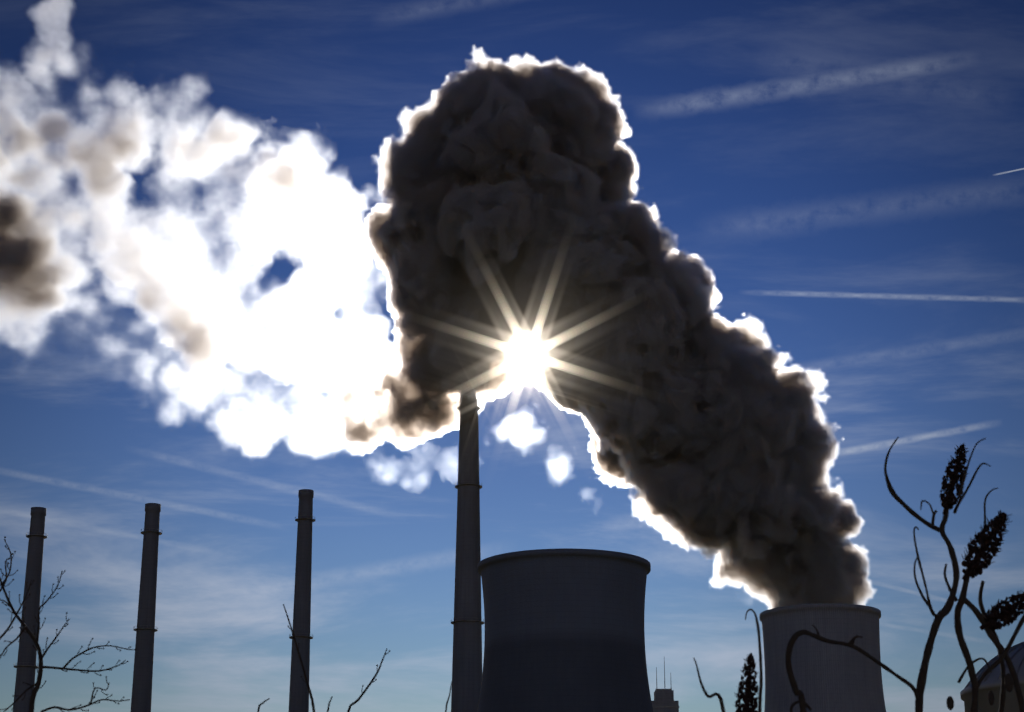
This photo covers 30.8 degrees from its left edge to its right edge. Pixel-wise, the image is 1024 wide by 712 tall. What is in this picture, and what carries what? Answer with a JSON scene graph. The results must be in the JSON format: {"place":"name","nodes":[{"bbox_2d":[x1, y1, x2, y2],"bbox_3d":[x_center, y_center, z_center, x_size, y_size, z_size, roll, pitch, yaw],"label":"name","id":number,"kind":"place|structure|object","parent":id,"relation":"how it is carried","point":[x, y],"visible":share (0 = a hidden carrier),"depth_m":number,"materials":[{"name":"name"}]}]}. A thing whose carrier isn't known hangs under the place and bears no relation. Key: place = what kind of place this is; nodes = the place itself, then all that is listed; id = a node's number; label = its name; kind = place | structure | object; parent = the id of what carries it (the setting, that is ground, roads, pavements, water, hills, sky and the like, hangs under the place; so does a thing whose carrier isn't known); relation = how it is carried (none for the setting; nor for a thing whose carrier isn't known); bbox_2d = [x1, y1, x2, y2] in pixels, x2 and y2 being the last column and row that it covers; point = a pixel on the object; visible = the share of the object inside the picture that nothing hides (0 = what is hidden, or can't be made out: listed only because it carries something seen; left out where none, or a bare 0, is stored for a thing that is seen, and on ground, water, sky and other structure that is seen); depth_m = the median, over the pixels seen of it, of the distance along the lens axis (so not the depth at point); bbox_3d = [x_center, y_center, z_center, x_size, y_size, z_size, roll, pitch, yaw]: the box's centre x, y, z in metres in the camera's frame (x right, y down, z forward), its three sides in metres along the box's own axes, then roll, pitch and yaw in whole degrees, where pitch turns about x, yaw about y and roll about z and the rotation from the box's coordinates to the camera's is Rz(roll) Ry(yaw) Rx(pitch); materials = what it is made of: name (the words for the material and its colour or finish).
{"place":"outdoors","nodes":[
{"label":"outdoors","id":0,"kind":"place"},
{"bbox_2d":[0,0,1023,711],"label":"sky","id":1,"kind":"structure","parent":0,"point":[254,254],"materials":[{"name":"blue"}]},
{"label":"ground","id":2,"kind":"structure","parent":0,"visible":0},
{"bbox_2d":[13,507,46,711],"bbox_3d":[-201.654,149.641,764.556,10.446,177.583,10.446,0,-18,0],"label":"chimney","id":3,"kind":"object","parent":2,"relation":"on","point":[25,666],"visible":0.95,"depth_m":775.38,"materials":[{"name":"concrete"}]},
{"bbox_2d":[0,536,135,711],"bbox_3d":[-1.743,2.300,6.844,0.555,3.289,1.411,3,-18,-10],"label":"bare tree branches","id":4,"kind":"object","parent":2,"relation":"on","point":[37,687],"visible":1,"depth_m":6.99,"materials":[{"name":"brown plant"}]},
{"bbox_2d":[130,503,161,711],"bbox_3d":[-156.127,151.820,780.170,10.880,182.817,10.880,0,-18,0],"label":"chimney","id":5,"kind":"object","parent":2,"relation":"on","point":[141,698],"visible":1,"depth_m":790.18,"materials":[{"name":"concrete"}]},
{"bbox_2d":[289,489,315,711],"bbox_3d":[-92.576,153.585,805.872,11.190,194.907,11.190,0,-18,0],"label":"chimney","id":6,"kind":"object","parent":2,"relation":"on","point":[299,697],"visible":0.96,"depth_m":816.51,"materials":[{"name":"concrete"}]},
{"bbox_2d":[257,604,451,711],"bbox_3d":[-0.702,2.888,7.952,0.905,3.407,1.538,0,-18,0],"label":"bare branches","id":7,"kind":"object","parent":2,"relation":"on","point":[310,693],"visible":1,"depth_m":7.77,"materials":[{"name":"brown plant"}]},
{"bbox_2d":[451,380,484,711],"bbox_3d":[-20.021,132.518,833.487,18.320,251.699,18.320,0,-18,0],"label":"tall chimney","id":8,"kind":"object","parent":2,"relation":"on","point":[467,622],"visible":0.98,"depth_m":840.07,"materials":[{"name":"concrete"}]},
{"bbox_2d":[477,548,652,711],"bbox_3d":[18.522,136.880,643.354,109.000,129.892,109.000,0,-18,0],"label":"cooling tower","id":9,"kind":"structure","parent":2,"relation":"on","point":[564,629],"depth_m":632.25,"materials":[{"name":"concrete"}]},
{"bbox_2d":[651,661,678,711],"bbox_3d":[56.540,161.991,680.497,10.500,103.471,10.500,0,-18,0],"label":"building","id":10,"kind":"structure","parent":2,"relation":"on","point":[663,701],"depth_m":686.08,"materials":[{"name":"paint"}]},
{"bbox_2d":[759,603,885,711],"bbox_3d":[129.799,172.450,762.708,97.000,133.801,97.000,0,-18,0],"label":"cooling tower","id":11,"kind":"structure","parent":2,"relation":"on","point":[833,678],"depth_m":757.55,"materials":[{"name":"concrete"}]},
{"bbox_2d":[693,437,1023,711],"bbox_3d":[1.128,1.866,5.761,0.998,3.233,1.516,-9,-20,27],"label":"sumac shrub branches","id":12,"kind":"object","parent":2,"relation":"on","point":[988,619],"visible":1,"depth_m":6.05,"materials":[{"name":"brown plant"}]},
{"bbox_2d":[960,642,1023,711],"bbox_3d":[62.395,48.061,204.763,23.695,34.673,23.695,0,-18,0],"label":"building","id":13,"kind":"structure","parent":2,"relation":"on","point":[991,681],"depth_m":203.21,"materials":[{"name":"paint"}]}
]}

